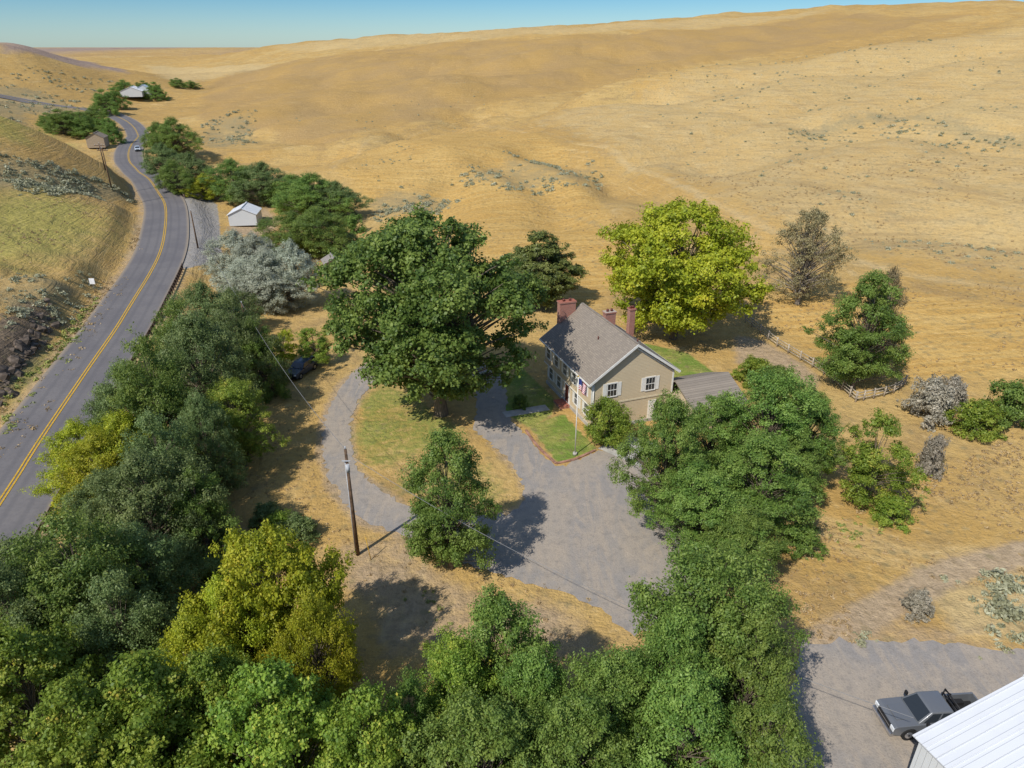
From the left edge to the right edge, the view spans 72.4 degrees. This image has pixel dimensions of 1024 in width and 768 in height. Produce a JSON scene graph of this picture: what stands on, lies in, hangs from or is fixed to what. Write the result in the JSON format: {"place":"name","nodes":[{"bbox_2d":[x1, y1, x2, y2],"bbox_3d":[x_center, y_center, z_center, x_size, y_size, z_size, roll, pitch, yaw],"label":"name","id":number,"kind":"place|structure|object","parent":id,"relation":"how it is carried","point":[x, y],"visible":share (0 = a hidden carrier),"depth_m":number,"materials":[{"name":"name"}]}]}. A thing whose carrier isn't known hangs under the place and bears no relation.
{"place":"outdoors","nodes":[
{"label":"outdoors","id":0,"kind":"place"},
{"bbox_2d":[0,94,188,543],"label":"highway road","id":1,"kind":"structure","parent":0,"point":[19,509],"depth_m":90.72,"materials":[{"name":"grey asphalt"}]},
{"bbox_2d":[0,98,166,504],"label":"road centre line","id":2,"kind":"object","parent":1,"relation":"on","point":[96,353],"visible":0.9,"depth_m":84.15,"materials":[{"name":"yellow paint"}]},
{"bbox_2d":[321,363,689,635],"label":"gravel driveway","id":3,"kind":"structure","parent":0,"point":[574,520],"depth_m":57.63,"materials":[{"name":"grey gravel"}]},
{"bbox_2d":[0,0,1023,767],"bbox_3d":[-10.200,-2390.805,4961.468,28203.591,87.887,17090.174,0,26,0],"label":"ground","id":4,"kind":"structure","parent":0,"point":[578,96],"depth_m":153.41,"materials":[{"name":"yellow plant"}]},
{"bbox_2d":[0,298,60,405],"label":"basalt rock outcrop","id":5,"kind":"object","parent":4,"relation":"on","point":[20,344],"visible":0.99,"depth_m":84.42,"materials":[{"name":"grey stone"}]},
{"bbox_2d":[0,552,94,746],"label":"russian olive tree","id":6,"kind":"object","parent":4,"relation":"on","point":[7,585],"visible":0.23,"depth_m":37.51,"materials":[{"name":"green plant"}]},
{"bbox_2d":[0,615,114,767],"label":"poplar tree","id":7,"kind":"object","parent":4,"relation":"on","point":[25,650],"visible":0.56,"depth_m":33.09,"materials":[{"name":"green plant"}]},
{"bbox_2d":[36,109,91,134],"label":"valley tree","id":8,"kind":"object","parent":4,"relation":"on","point":[50,123],"visible":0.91,"depth_m":287.05,"materials":[{"name":"green plant"}]},
{"bbox_2d":[17,415,116,507],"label":"yellow elm tree","id":9,"kind":"object","parent":4,"relation":"on","point":[72,428],"visible":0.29,"depth_m":57.78,"materials":[{"name":"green plant"}]},
{"bbox_2d":[65,109,100,138],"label":"valley tree","id":10,"kind":"object","parent":4,"relation":"on","point":[85,120],"visible":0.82,"depth_m":290.05,"materials":[{"name":"green plant"}]},
{"bbox_2d":[38,424,149,519],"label":"yellow elm tree","id":11,"kind":"object","parent":4,"relation":"on","point":[93,441],"visible":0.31,"depth_m":54.70,"materials":[{"name":"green plant"}]},
{"bbox_2d":[0,490,192,742],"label":"russian olive tree","id":12,"kind":"object","parent":4,"relation":"on","point":[86,562],"visible":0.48,"depth_m":39.04,"materials":[{"name":"green plant"}]},
{"bbox_2d":[13,669,180,767],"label":"poplar tree","id":13,"kind":"object","parent":4,"relation":"on","point":[66,706],"visible":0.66,"depth_m":28.56,"materials":[{"name":"green plant"}]},
{"bbox_2d":[55,464,148,548],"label":"russian olive tree","id":14,"kind":"object","parent":4,"relation":"on","point":[80,495],"visible":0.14,"depth_m":50.75,"materials":[{"name":"green plant"}]},
{"bbox_2d":[87,87,119,115],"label":"valley tree","id":15,"kind":"object","parent":4,"relation":"on","point":[99,101],"visible":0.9,"depth_m":352.79,"materials":[{"name":"green plant"}]},
{"bbox_2d":[68,409,168,496],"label":"yellow elm tree","id":16,"kind":"object","parent":4,"relation":"on","point":[115,423],"visible":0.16,"depth_m":56.40,"materials":[{"name":"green plant"}]},
{"bbox_2d":[63,565,186,736],"bbox_3d":[-21.354,14.486,38.710,10.686,10.538,7.316,-11,28,-22],"label":"russian olive tree","id":17,"kind":"object","parent":4,"relation":"on","point":[139,616],"visible":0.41,"depth_m":37.62,"materials":[{"name":"green plant"}]},
{"bbox_2d":[79,356,180,439],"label":"russian olive tree","id":18,"kind":"object","parent":4,"relation":"on","point":[100,403],"visible":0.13,"depth_m":61.78,"materials":[{"name":"green plant"}]},
{"bbox_2d":[70,440,231,581],"bbox_3d":[-25.218,9.320,48.851,8.979,10.957,13.449,7,26,13],"label":"russian olive tree","id":19,"kind":"object","parent":4,"relation":"on","point":[132,497],"visible":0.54,"depth_m":48.16,"materials":[{"name":"green plant"}]},
{"bbox_2d":[55,646,251,767],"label":"poplar tree","id":20,"kind":"object","parent":4,"relation":"on","point":[150,680],"visible":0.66,"depth_m":29.76,"materials":[{"name":"green plant"}]},
{"bbox_2d":[98,518,221,672],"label":"russian olive tree","id":21,"kind":"object","parent":4,"relation":"on","point":[156,549],"visible":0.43,"depth_m":44.13,"materials":[{"name":"green plant"}]},
{"bbox_2d":[89,321,231,474],"bbox_3d":[-30.930,1.724,60.526,13.010,15.012,8.990,1,26,2],"label":"russian olive tree","id":22,"kind":"object","parent":4,"relation":"on","point":[166,387],"visible":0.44,"depth_m":58.10,"materials":[{"name":"green plant"}]},
{"bbox_2d":[137,141,189,174],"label":"cottonwood grove tree","id":23,"kind":"object","parent":4,"relation":"on","point":[160,157],"visible":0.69,"depth_m":195.34,"materials":[{"name":"green plant"}]},
{"bbox_2d":[153,159,194,194],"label":"cottonwood grove tree","id":24,"kind":"object","parent":4,"relation":"on","point":[168,175],"visible":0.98,"depth_m":172.71,"materials":[{"name":"green plant"}]},
{"bbox_2d":[145,116,204,155],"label":"cottonwood grove tree","id":25,"kind":"object","parent":4,"relation":"on","point":[176,139],"visible":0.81,"depth_m":242.30,"materials":[{"name":"green plant"}]},
{"bbox_2d":[118,406,234,543],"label":"russian olive tree","id":26,"kind":"object","parent":4,"relation":"on","point":[167,440],"visible":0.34,"depth_m":52.44,"materials":[{"name":"green plant"}]},
{"bbox_2d":[134,290,220,396],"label":"russian olive tree","id":27,"kind":"object","parent":4,"relation":"on","point":[171,307],"visible":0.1,"depth_m":74.32,"materials":[{"name":"green plant"}]},
{"bbox_2d":[132,610,253,720],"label":"yellow locust tree","id":28,"kind":"object","parent":4,"relation":"on","point":[183,627],"visible":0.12,"depth_m":35.49,"materials":[{"name":"green plant"}]},
{"bbox_2d":[162,151,225,192],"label":"cottonwood grove tree","id":29,"kind":"object","parent":4,"relation":"on","point":[191,163],"visible":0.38,"depth_m":181.16,"materials":[{"name":"green plant"}]},
{"bbox_2d":[178,172,225,200],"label":"yellow willow tree","id":30,"kind":"object","parent":4,"relation":"on","point":[206,193],"visible":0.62,"depth_m":174.80,"materials":[{"name":"green plant"}]},
{"bbox_2d":[164,465,245,582],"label":"russian olive tree","id":31,"kind":"object","parent":4,"relation":"on","point":[212,507],"visible":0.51,"depth_m":50.43,"materials":[{"name":"green plant"}]},
{"bbox_2d":[145,304,265,427],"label":"russian olive tree","id":32,"kind":"object","parent":4,"relation":"on","point":[227,363],"visible":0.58,"depth_m":65.92,"materials":[{"name":"green plant"}]},
{"bbox_2d":[155,640,260,767],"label":"poplar tree","id":33,"kind":"object","parent":4,"relation":"on","point":[202,682],"visible":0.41,"depth_m":31.43,"materials":[{"name":"green plant"}]},
{"bbox_2d":[173,387,248,494],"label":"russian olive tree","id":34,"kind":"object","parent":4,"relation":"on","point":[212,417],"visible":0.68,"depth_m":57.68,"materials":[{"name":"green plant"}]},
{"bbox_2d":[163,279,265,344],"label":"russian olive tree","id":35,"kind":"object","parent":4,"relation":"on","point":[199,298],"visible":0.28,"depth_m":85.31,"materials":[{"name":"green plant"}]},
{"bbox_2d":[150,571,303,706],"bbox_3d":[-15.938,14.640,38.719,9.374,10.156,6.722,-1,26,-2],"label":"yellow locust tree","id":36,"kind":"object","parent":4,"relation":"on","point":[261,633],"visible":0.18,"depth_m":36.98,"materials":[{"name":"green plant"}]},
{"bbox_2d":[197,156,258,201],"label":"cottonwood grove tree","id":37,"kind":"object","parent":4,"relation":"on","point":[230,165],"visible":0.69,"depth_m":172.29,"materials":[{"name":"green plant"}]},
{"bbox_2d":[198,228,273,284],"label":"silver olive tree","id":38,"kind":"object","parent":4,"relation":"on","point":[225,260],"visible":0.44,"depth_m":114.88,"materials":[{"name":"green plant"}]},
{"bbox_2d":[226,202,261,225],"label":"white shed","id":39,"kind":"structure","parent":4,"relation":"on","point":[246,214],"depth_m":157.57,"materials":[{"name":"metal"}]},
{"bbox_2d":[196,284,295,397],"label":"russian olive tree","id":40,"kind":"object","parent":4,"relation":"on","point":[234,317],"visible":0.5,"depth_m":75.14,"materials":[{"name":"green plant"}]},
{"bbox_2d":[202,376,291,465],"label":"ash tree","id":41,"kind":"object","parent":4,"relation":"on","point":[236,392],"visible":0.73,"depth_m":62.05,"materials":[{"name":"green plant"}]},
{"bbox_2d":[220,160,290,205],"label":"cottonwood grove tree","id":42,"kind":"object","parent":4,"relation":"on","point":[262,172],"visible":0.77,"depth_m":170.39,"materials":[{"name":"green plant"}]},
{"bbox_2d":[231,230,282,279],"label":"silver olive tree","id":43,"kind":"object","parent":4,"relation":"on","point":[251,241],"visible":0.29,"depth_m":110.94,"materials":[{"name":"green plant"}]},
{"bbox_2d":[159,518,356,672],"bbox_3d":[-13.744,13.069,39.648,8.180,12.186,10.132,14,29,26],"label":"yellow locust tree","id":44,"kind":"object","parent":4,"relation":"on","point":[271,552],"visible":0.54,"depth_m":37.34,"materials":[{"name":"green plant"}]},
{"bbox_2d":[239,317,292,404],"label":"russian olive tree","id":45,"kind":"object","parent":4,"relation":"on","point":[254,348],"visible":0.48,"depth_m":75.77,"materials":[{"name":"green plant"}]},
{"bbox_2d":[224,250,317,315],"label":"silver olive tree","id":46,"kind":"object","parent":4,"relation":"on","point":[251,284],"visible":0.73,"depth_m":101.98,"materials":[{"name":"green plant"}]},
{"bbox_2d":[187,650,373,767],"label":"poplar tree","id":47,"kind":"object","parent":4,"relation":"on","point":[281,732],"visible":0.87,"depth_m":29.50,"materials":[{"name":"green plant"}]},
{"bbox_2d":[263,238,329,307],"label":"silver olive tree","id":48,"kind":"object","parent":4,"relation":"on","point":[303,264],"visible":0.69,"depth_m":103.51,"materials":[{"name":"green plant"}]},
{"bbox_2d":[276,509,320,546],"bbox_3d":[-16.796,11.355,54.881,4.358,2.087,4.066,18,31,33],"label":"shrub","id":49,"kind":"object","parent":4,"relation":"on","point":[303,523],"visible":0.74,"depth_m":54.53,"materials":[{"name":"green plant"}]},
{"bbox_2d":[253,210,350,257],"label":"cottonwood grove tree","id":50,"kind":"object","parent":4,"relation":"on","point":[277,237],"visible":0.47,"depth_m":131.86,"materials":[{"name":"green plant"}]},
{"bbox_2d":[257,582,364,743],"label":"yellow locust tree","id":51,"kind":"object","parent":4,"relation":"on","point":[335,662],"visible":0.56,"depth_m":35.96,"materials":[{"name":"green plant"}]},
{"bbox_2d":[269,171,356,214],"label":"cottonwood grove tree","id":52,"kind":"object","parent":4,"relation":"on","point":[300,199],"visible":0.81,"depth_m":158.37,"materials":[{"name":"green plant"}]},
{"bbox_2d":[293,327,332,365],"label":"apple tree","id":53,"kind":"object","parent":4,"relation":"on","point":[307,350],"visible":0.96,"depth_m":83.62,"materials":[{"name":"green plant"}]},
{"bbox_2d":[280,203,351,257],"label":"cottonwood grove tree","id":54,"kind":"object","parent":4,"relation":"on","point":[337,230],"visible":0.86,"depth_m":130.49,"materials":[{"name":"green plant"}]},
{"bbox_2d":[305,180,375,219],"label":"cottonwood grove tree","id":55,"kind":"object","parent":4,"relation":"on","point":[333,186],"visible":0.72,"depth_m":159.64,"materials":[{"name":"green plant"}]},
{"bbox_2d":[342,446,370,559],"bbox_3d":[-11.352,8.967,51.220,1.473,9.817,0.483,14,29,27],"label":"utility pole","id":56,"kind":"object","parent":4,"relation":"on","point":[352,512],"visible":0.99,"depth_m":51.52,"materials":[{"name":"brown wood"}]},
{"bbox_2d":[308,677,449,767],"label":"poplar tree","id":57,"kind":"object","parent":4,"relation":"on","point":[377,748],"visible":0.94,"depth_m":29.17,"materials":[{"name":"green plant"}]},
{"bbox_2d":[382,664,454,767],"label":"locust tree","id":58,"kind":"object","parent":4,"relation":"on","point":[409,687],"visible":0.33,"depth_m":31.64,"materials":[{"name":"green plant"}]},
{"bbox_2d":[296,202,549,417],"bbox_3d":[-7.865,-6.730,70.254,25.923,21.419,20.991,17,31,32],"label":"cottonwood tree","id":59,"kind":"object","parent":4,"relation":"on","point":[421,332],"visible":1,"depth_m":64.39,"materials":[{"name":"green plant"}]},
{"bbox_2d":[392,426,502,571],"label":"locust tree","id":60,"kind":"object","parent":4,"relation":"on","point":[447,544],"visible":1,"depth_m":48.34,"materials":[{"name":"green plant"}]},
{"bbox_2d":[415,624,503,767],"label":"locust tree","id":61,"kind":"object","parent":4,"relation":"on","point":[448,664],"visible":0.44,"depth_m":33.26,"materials":[{"name":"green plant"}]},
{"bbox_2d":[1,293,927,634],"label":"roadside weeds","id":62,"kind":"object","parent":4,"relation":"on","point":[75,329],"visible":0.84,"depth_m":78.83,"materials":[{"name":"green plant"}]},
{"bbox_2d":[390,681,566,767],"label":"locust tree","id":63,"kind":"object","parent":4,"relation":"on","point":[485,732],"visible":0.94,"depth_m":29.21,"materials":[{"name":"green plant"}]},
{"bbox_2d":[418,580,563,748],"bbox_3d":[-0.554,14.851,36.756,9.165,11.474,6.375,-23,34,-39],"label":"locust tree","id":64,"kind":"object","parent":4,"relation":"on","point":[494,615],"visible":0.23,"depth_m":34.50,"materials":[{"name":"green plant"}]},
{"bbox_2d":[0,39,1023,659],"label":"sagebrush","id":65,"kind":"object","parent":4,"relation":"on","point":[1000,605],"visible":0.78,"depth_m":146.41,"materials":[{"name":"grey plant"}]},
{"bbox_2d":[0,155,1023,643],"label":"dry weeds","id":66,"kind":"object","parent":4,"relation":"on","point":[806,607],"visible":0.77,"depth_m":65.73,"materials":[{"name":"beige plant"}]},
{"bbox_2d":[483,640,581,767],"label":"locust tree","id":67,"kind":"object","parent":4,"relation":"on","point":[535,670],"visible":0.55,"depth_m":32.41,"materials":[{"name":"green plant"}]},
{"bbox_2d":[506,230,589,309],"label":"pine tree","id":68,"kind":"object","parent":4,"relation":"on","point":[553,268],"visible":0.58,"depth_m":98.24,"materials":[{"name":"green plant"}]},
{"bbox_2d":[483,683,636,767],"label":"locust tree","id":69,"kind":"object","parent":4,"relation":"on","point":[563,716],"visible":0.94,"depth_m":30.16,"materials":[{"name":"green plant"}]},
{"bbox_2d":[582,396,634,448],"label":"round hedge","id":70,"kind":"object","parent":4,"relation":"on","point":[615,424],"visible":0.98,"depth_m":66.91,"materials":[{"name":"green plant"}]},
{"bbox_2d":[539,639,679,767],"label":"locust tree","id":71,"kind":"object","parent":4,"relation":"on","point":[608,673],"visible":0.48,"depth_m":32.56,"materials":[{"name":"green plant"}]},
{"bbox_2d":[539,298,746,429],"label":"colonial farmhouse","id":72,"kind":"object","parent":4,"relation":"on","point":[604,355],"visible":0.76,"depth_m":71.57,"materials":[{"name":"wood"}]},
{"bbox_2d":[605,388,733,523],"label":"locust tree","id":73,"kind":"object","parent":4,"relation":"on","point":[668,457],"visible":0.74,"depth_m":53.10,"materials":[{"name":"green plant"}]},
{"bbox_2d":[618,596,739,767],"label":"locust tree","id":74,"kind":"object","parent":4,"relation":"on","point":[671,629],"visible":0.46,"depth_m":33.58,"materials":[{"name":"green plant"}]},
{"bbox_2d":[606,656,759,767],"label":"locust tree","id":75,"kind":"object","parent":4,"relation":"on","point":[701,711],"visible":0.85,"depth_m":31.00,"materials":[{"name":"green plant"}]},
{"bbox_2d":[596,196,779,339],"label":"maple tree","id":76,"kind":"object","parent":4,"relation":"on","point":[681,282],"visible":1,"depth_m":84.97,"materials":[{"name":"yellow plant"}]},
{"bbox_2d":[627,454,770,558],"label":"locust tree","id":77,"kind":"object","parent":4,"relation":"on","point":[688,495],"visible":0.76,"depth_m":49.87,"materials":[{"name":"green plant"}]},
{"bbox_2d":[679,393,749,487],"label":"locust tree","id":78,"kind":"object","parent":4,"relation":"on","point":[717,411],"visible":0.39,"depth_m":57.86,"materials":[{"name":"green plant"}]},
{"bbox_2d":[625,536,813,719],"bbox_3d":[10.311,13.626,38.000,11.480,12.593,8.181,-10,28,-20],"label":"locust tree","id":79,"kind":"object","parent":4,"relation":"on","point":[704,589],"visible":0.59,"depth_m":35.53,"materials":[{"name":"green plant"}]},
{"bbox_2d":[687,498,789,590],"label":"locust tree","id":80,"kind":"object","parent":4,"relation":"on","point":[738,521],"visible":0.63,"depth_m":47.44,"materials":[{"name":"green plant"}]},
{"bbox_2d":[730,354,772,388],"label":"shrub","id":81,"kind":"object","parent":4,"relation":"on","point":[752,363],"visible":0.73,"depth_m":80.52,"materials":[{"name":"green plant"}]},
{"bbox_2d":[701,601,805,763],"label":"locust tree","id":82,"kind":"object","parent":4,"relation":"on","point":[750,674],"visible":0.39,"depth_m":34.13,"materials":[{"name":"green plant"}]},
{"bbox_2d":[691,681,823,767],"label":"locust tree","id":83,"kind":"object","parent":4,"relation":"on","point":[786,727],"visible":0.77,"depth_m":30.91,"materials":[{"name":"green plant"}]},
{"bbox_2d":[707,428,825,539],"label":"locust tree","id":84,"kind":"object","parent":4,"relation":"on","point":[772,459],"visible":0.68,"depth_m":52.10,"materials":[{"name":"green plant"}]},
{"bbox_2d":[713,362,847,487],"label":"locust tree","id":85,"kind":"object","parent":4,"relation":"on","point":[784,415],"visible":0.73,"depth_m":56.81,"materials":[{"name":"green plant"}]},
{"bbox_2d":[766,427,836,508],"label":"locust tree","id":86,"kind":"object","parent":4,"relation":"on","point":[808,468],"visible":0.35,"depth_m":56.05,"materials":[{"name":"green plant"}]},
{"bbox_2d":[779,521,829,561],"bbox_3d":[22.211,11.793,53.220,3.615,2.756,3.262,3,26,7],"label":"shrub","id":87,"kind":"object","parent":4,"relation":"on","point":[805,544],"visible":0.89,"depth_m":52.78,"materials":[{"name":"green plant"}]},
{"bbox_2d":[752,206,857,304],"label":"dying elm tree","id":88,"kind":"object","parent":4,"relation":"on","point":[804,260],"visible":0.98,"depth_m":97.68,"materials":[{"name":"grey plant"}]},
{"bbox_2d":[775,386,856,472],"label":"locust tree","id":89,"kind":"object","parent":4,"relation":"on","point":[839,459],"visible":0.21,"depth_m":59.38,"materials":[{"name":"green plant"}]},
{"bbox_2d":[802,268,916,388],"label":"elm tree","id":90,"kind":"object","parent":4,"relation":"on","point":[852,342],"visible":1,"depth_m":75.36,"materials":[{"name":"green plant"}]},
{"bbox_2d":[818,407,931,508],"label":"young locust tree","id":91,"kind":"object","parent":4,"relation":"on","point":[866,467],"visible":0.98,"depth_m":57.03,"materials":[{"name":"green plant"}]},
{"bbox_2d":[850,265,910,369],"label":"dead branch tree","id":92,"kind":"object","parent":4,"relation":"on","point":[893,273],"visible":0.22,"depth_m":78.00,"materials":[{"name":"grey plant"}]},
{"bbox_2d":[868,493,919,534],"bbox_3d":[31.038,10.072,57.215,3.715,2.382,4.513,-6,26,-13],"label":"shrub","id":93,"kind":"object","parent":4,"relation":"on","point":[896,505],"visible":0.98,"depth_m":56.63,"materials":[{"name":"green plant"}]},
{"bbox_2d":[771,637,1023,767],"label":"gravel yard","id":94,"kind":"structure","parent":4,"relation":"on","point":[850,731],"depth_m":42.75,"materials":[{"name":"grey gravel"}]},
{"bbox_2d":[872,688,977,740],"bbox_3d":[23.910,18.608,39.697,5.980,1.965,2.360,-1,26,-3],"label":"pickup truck","id":95,"kind":"object","parent":94,"relation":"on","point":[924,709],"visible":0.68,"depth_m":39.36,"materials":[{"name":"paint"}]},
{"bbox_2d":[910,743,943,767],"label":"walls","id":96,"kind":"structure","parent":94,"relation":"on","point":[923,757],"depth_m":33.82,"materials":[{"name":"white metal"}]},
{"bbox_2d":[912,676,1023,767],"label":"roof","id":97,"kind":"structure","parent":96,"relation":"on","point":[996,751],"depth_m":33.53,"materials":[{"name":"white metal"}]},
{"bbox_2d":[898,586,935,623],"bbox_3d":[27.622,14.925,47.531,2.420,2.028,2.692,13,29,26],"label":"shrub","id":98,"kind":"object","parent":4,"relation":"on","point":[919,601],"visible":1,"depth_m":47.23,"materials":[{"name":"grey plant"}]},
{"bbox_2d":[896,373,957,432],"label":"shrub","id":99,"kind":"object","parent":4,"relation":"on","point":[937,398],"visible":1,"depth_m":70.96,"materials":[{"name":"grey plant"}]},
{"bbox_2d":[915,433,952,481],"bbox_3d":[37.789,6.270,62.808,2.645,4.433,2.976,-8,27,-16],"label":"shrub","id":100,"kind":"object","parent":4,"relation":"on","point":[930,452],"visible":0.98,"depth_m":62.46,"materials":[{"name":"grey plant"}]},
{"bbox_2d":[940,373,968,416],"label":"shrub","id":101,"kind":"object","parent":4,"relation":"on","point":[960,389],"visible":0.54,"depth_m":72.81,"materials":[{"name":"grey plant"}]},
{"bbox_2d":[942,398,1008,442],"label":"shrub","id":102,"kind":"object","parent":4,"relation":"on","point":[973,414],"visible":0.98,"depth_m":68.29,"materials":[{"name":"green plant"}]},
{"bbox_2d":[977,378,1023,429],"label":"shrub","id":103,"kind":"object","parent":4,"relation":"on","point":[1011,402],"visible":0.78,"depth_m":68.69,"materials":[{"name":"green plant"}]},
{"bbox_2d":[0,0,1023,46],"label":"sky","id":104,"kind":"structure","parent":0,"point":[31,23],"materials":[{"name":"blue"}]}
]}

